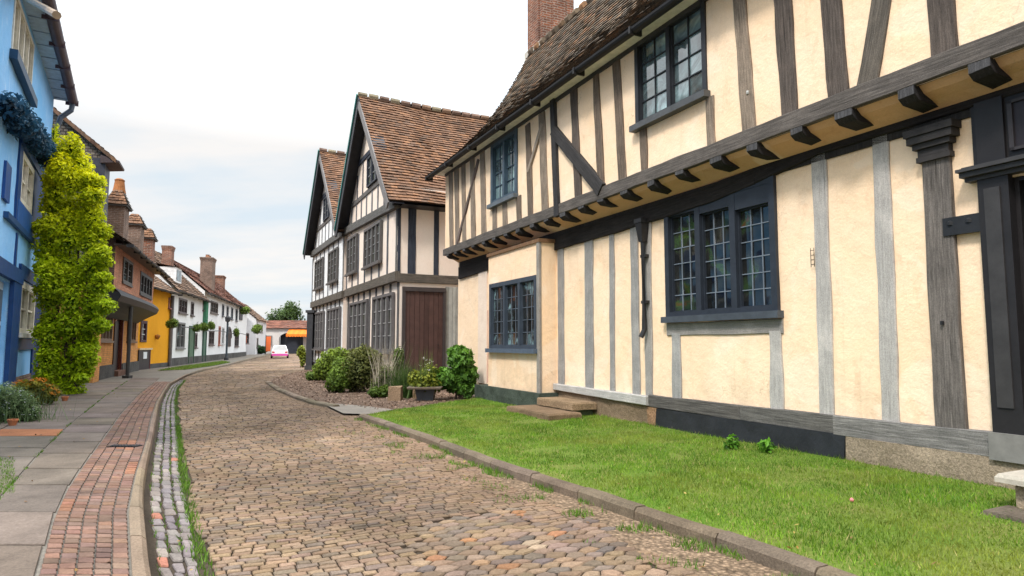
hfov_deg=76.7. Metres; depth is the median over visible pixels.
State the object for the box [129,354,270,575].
kerb
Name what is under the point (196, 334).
window
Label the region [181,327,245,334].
cable
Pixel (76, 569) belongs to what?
fallen leaves
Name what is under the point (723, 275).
window
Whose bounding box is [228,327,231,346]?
window
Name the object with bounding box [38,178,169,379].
jettied brick house
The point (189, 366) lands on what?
verge grass
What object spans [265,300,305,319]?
broad tree
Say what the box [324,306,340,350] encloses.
window
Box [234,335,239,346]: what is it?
window
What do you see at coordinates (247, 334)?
window
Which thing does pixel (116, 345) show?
door
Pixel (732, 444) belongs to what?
weed
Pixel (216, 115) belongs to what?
sky
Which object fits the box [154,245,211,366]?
white cottage
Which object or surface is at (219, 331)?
window
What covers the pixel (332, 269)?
window
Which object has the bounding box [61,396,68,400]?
terracotta pot
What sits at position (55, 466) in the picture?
flagstone paving
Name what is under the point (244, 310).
hanging basket
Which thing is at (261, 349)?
clipped hedge
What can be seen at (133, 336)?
window
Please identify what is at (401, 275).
gabled house
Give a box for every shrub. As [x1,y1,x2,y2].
[305,370,325,380]
[311,346,348,380]
[365,337,411,396]
[367,384,387,397]
[388,343,411,384]
[433,344,479,399]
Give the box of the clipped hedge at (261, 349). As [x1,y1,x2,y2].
[257,345,267,353]
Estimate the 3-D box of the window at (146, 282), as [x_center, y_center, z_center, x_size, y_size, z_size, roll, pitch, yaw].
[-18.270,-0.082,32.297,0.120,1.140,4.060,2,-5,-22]
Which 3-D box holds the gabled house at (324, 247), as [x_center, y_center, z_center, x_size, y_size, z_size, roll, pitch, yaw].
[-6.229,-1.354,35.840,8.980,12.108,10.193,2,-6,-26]
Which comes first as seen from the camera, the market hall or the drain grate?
the drain grate
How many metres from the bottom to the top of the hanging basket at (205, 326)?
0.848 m
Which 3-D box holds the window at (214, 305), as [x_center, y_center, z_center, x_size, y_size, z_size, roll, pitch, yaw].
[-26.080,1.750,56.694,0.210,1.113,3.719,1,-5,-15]
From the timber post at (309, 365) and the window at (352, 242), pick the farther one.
the timber post at (309, 365)
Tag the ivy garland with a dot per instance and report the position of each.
(19, 118)
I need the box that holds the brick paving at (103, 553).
[39,381,169,575]
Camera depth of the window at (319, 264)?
35.74 m
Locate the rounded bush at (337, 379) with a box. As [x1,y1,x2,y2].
[324,355,352,392]
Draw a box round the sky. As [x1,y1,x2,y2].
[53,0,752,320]
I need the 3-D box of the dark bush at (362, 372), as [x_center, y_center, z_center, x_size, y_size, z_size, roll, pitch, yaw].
[-4.660,2.455,19.732,1.409,1.601,1.311,-2,-5,20]
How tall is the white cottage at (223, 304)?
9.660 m
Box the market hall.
[266,320,306,353]
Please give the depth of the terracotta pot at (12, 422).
11.18 m
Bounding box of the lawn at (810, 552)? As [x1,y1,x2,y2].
[367,398,1023,575]
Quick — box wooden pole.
[25,0,61,18]
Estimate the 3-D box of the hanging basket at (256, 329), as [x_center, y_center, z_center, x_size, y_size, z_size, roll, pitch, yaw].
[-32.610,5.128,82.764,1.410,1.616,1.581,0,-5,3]
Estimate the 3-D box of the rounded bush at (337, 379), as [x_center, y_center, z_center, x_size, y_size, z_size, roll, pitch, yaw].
[-5.204,2.632,19.587,0.975,1.223,1.036,0,-5,0]
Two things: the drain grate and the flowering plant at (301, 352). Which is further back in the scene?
the flowering plant at (301, 352)
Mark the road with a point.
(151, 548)
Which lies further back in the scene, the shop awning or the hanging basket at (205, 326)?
the shop awning
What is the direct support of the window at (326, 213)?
in the gabled house at (324, 247)
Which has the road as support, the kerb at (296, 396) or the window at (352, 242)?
the kerb at (296, 396)
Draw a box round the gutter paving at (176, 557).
[150,380,198,575]
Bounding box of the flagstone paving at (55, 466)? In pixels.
[0,378,158,575]
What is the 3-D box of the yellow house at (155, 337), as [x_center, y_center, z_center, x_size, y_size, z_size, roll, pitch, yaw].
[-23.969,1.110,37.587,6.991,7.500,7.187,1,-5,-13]
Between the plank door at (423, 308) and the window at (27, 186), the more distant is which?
the plank door at (423, 308)
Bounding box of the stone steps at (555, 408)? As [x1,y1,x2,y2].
[506,397,596,420]
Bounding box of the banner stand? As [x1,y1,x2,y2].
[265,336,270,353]
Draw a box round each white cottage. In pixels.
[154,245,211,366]
[158,252,251,361]
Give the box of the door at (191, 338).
[188,326,194,363]
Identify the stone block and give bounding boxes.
[388,386,402,400]
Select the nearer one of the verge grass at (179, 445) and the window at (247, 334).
the verge grass at (179, 445)
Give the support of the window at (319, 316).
in the gabled house at (324, 247)
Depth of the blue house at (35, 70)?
16.61 m
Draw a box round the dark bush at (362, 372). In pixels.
[341,343,382,391]
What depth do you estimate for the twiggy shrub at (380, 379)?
17.99 m
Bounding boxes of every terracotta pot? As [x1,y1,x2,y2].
[7,419,18,425]
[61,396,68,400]
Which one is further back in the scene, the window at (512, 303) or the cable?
the cable
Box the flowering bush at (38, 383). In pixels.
[11,377,62,403]
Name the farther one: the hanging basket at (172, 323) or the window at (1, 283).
the hanging basket at (172, 323)
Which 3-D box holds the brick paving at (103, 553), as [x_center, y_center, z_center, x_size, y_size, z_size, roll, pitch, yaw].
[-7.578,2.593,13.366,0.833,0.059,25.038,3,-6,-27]
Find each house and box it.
[0,0,78,395]
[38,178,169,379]
[52,107,123,382]
[137,275,182,369]
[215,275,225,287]
[243,303,267,354]
[302,148,347,365]
[334,92,490,373]
[425,0,1023,489]
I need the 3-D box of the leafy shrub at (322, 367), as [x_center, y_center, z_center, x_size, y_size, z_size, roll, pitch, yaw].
[-6.818,2.938,24.480,1.586,1.469,1.180,0,-5,0]
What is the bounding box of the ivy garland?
[0,90,64,169]
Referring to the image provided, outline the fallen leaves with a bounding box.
[9,390,934,570]
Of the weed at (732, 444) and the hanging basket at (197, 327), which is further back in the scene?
the hanging basket at (197, 327)
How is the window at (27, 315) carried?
in the blue house at (35, 70)
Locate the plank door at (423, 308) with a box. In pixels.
[401,286,445,373]
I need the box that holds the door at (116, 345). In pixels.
[112,319,123,369]
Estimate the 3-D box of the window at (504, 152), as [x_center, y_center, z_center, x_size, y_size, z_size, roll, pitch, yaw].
[-0.216,-2.867,15.689,0.200,1.670,1.540,2,-6,-26]
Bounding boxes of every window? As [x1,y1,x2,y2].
[0,281,2,327]
[9,0,37,107]
[19,282,35,337]
[20,152,34,214]
[101,317,113,342]
[122,256,133,287]
[126,321,136,342]
[139,271,152,299]
[140,321,147,341]
[175,322,185,349]
[178,298,187,314]
[190,302,194,316]
[195,333,197,348]
[208,331,214,345]
[210,300,218,314]
[218,326,220,345]
[221,327,224,344]
[228,327,231,346]
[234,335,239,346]
[235,309,237,321]
[246,333,248,343]
[312,257,323,291]
[312,310,324,350]
[323,196,329,220]
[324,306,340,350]
[326,247,338,285]
[344,233,357,276]
[348,299,368,350]
[361,219,382,270]
[366,154,377,187]
[371,292,394,353]
[485,275,536,353]
[486,127,517,209]
[629,1,710,132]
[661,175,783,322]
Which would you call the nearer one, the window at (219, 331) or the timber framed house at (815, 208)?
the timber framed house at (815, 208)
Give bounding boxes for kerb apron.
[329,404,392,413]
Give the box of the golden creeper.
[26,123,118,394]
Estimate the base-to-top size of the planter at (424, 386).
1.449 m
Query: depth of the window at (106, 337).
27.42 m
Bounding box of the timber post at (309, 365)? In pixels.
[304,310,315,369]
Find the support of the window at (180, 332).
in the white cottage at (190, 305)
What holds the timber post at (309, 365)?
on the gravel path
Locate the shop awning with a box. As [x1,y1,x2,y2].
[286,329,306,339]
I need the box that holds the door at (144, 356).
[137,350,150,369]
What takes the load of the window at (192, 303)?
in the white cottage at (190, 305)
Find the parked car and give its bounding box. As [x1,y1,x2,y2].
[271,345,288,357]
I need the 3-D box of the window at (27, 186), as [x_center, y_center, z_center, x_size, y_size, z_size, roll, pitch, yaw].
[-13.117,-2.800,17.440,0.110,1.300,2.200,3,-6,-30]
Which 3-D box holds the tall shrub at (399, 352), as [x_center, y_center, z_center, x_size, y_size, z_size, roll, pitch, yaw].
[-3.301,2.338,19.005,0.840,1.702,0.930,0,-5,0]
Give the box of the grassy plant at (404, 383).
[382,360,426,398]
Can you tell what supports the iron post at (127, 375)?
on the pavement
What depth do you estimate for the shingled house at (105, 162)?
24.18 m
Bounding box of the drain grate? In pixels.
[107,444,141,447]
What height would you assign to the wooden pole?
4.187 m
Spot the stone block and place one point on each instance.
(395, 393)
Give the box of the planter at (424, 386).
[406,349,442,400]
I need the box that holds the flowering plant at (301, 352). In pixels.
[296,345,305,366]
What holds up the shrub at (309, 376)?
on the gravel path
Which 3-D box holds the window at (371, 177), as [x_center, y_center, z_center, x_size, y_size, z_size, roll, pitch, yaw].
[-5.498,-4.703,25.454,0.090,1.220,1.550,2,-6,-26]
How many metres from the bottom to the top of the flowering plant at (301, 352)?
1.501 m
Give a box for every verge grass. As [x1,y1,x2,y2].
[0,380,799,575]
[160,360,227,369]
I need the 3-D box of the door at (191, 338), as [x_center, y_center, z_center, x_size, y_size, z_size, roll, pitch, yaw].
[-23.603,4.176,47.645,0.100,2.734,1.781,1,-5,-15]
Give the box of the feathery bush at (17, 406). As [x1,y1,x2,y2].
[0,381,79,423]
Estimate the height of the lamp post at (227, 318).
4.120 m
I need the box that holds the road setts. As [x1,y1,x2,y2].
[177,354,697,575]
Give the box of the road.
[144,358,668,575]
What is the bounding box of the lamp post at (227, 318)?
[224,315,230,359]
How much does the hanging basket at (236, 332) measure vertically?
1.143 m
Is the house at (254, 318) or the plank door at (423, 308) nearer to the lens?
the plank door at (423, 308)
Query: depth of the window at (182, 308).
45.06 m
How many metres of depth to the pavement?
8.73 m
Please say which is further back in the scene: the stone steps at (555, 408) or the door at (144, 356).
the door at (144, 356)
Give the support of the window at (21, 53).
in the blue house at (35, 70)
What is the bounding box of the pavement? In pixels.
[1,354,266,575]
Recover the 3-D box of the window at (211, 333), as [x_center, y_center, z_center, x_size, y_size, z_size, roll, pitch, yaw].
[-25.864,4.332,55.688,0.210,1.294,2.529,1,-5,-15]
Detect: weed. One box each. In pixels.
[723,433,740,449]
[757,437,776,452]
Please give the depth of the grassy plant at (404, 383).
17.51 m
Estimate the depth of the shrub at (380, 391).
17.55 m
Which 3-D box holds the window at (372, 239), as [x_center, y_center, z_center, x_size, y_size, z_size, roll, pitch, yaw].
[-5.420,-1.615,24.945,0.160,1.620,2.750,2,-6,-26]
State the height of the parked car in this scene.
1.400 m
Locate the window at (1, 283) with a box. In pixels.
[0,281,2,327]
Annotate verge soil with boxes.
[344,418,789,575]
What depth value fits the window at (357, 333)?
27.07 m
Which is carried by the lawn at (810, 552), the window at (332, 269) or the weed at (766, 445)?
the weed at (766, 445)
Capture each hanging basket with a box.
[166,316,178,328]
[191,323,201,331]
[200,320,208,331]
[208,321,214,329]
[233,326,239,336]
[239,304,249,314]
[251,322,262,333]
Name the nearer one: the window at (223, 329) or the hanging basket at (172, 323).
the hanging basket at (172, 323)
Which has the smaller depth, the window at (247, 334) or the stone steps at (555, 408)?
the stone steps at (555, 408)
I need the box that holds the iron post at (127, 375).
[122,306,132,377]
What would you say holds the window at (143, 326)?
in the yellow house at (155, 337)
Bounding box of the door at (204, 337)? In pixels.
[202,331,206,361]
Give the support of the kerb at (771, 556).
on the road
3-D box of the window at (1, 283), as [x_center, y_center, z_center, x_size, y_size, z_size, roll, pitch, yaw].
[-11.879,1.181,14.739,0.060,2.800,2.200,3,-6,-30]
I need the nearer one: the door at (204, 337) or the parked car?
the door at (204, 337)
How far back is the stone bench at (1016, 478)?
5.28 m
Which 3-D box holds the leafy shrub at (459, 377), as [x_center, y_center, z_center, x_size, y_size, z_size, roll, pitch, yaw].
[-1.526,2.265,17.224,1.385,1.557,1.096,0,-5,0]
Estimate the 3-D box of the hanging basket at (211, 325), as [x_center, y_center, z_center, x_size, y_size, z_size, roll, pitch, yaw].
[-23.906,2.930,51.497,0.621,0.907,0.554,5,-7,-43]
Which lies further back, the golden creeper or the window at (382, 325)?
the window at (382, 325)
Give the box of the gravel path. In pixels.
[271,370,474,410]
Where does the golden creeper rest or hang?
attached to the blue house at (35, 70)
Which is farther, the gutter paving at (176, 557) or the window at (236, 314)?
the window at (236, 314)
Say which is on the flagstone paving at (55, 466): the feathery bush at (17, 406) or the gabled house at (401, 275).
the feathery bush at (17, 406)
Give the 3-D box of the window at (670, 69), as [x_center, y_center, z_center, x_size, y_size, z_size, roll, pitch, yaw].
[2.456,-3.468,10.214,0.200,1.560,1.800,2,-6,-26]
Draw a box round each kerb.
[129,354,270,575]
[265,381,339,408]
[359,414,857,575]
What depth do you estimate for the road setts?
5.98 m
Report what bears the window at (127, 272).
in the jettied brick house at (134, 269)
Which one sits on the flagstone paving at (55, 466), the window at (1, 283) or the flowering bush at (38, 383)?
the flowering bush at (38, 383)
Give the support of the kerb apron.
on the gravel path
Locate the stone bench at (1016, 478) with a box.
[981,470,1023,522]
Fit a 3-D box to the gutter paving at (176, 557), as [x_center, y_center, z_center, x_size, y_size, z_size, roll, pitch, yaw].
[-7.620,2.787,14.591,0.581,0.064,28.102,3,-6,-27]
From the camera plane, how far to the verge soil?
4.88 m

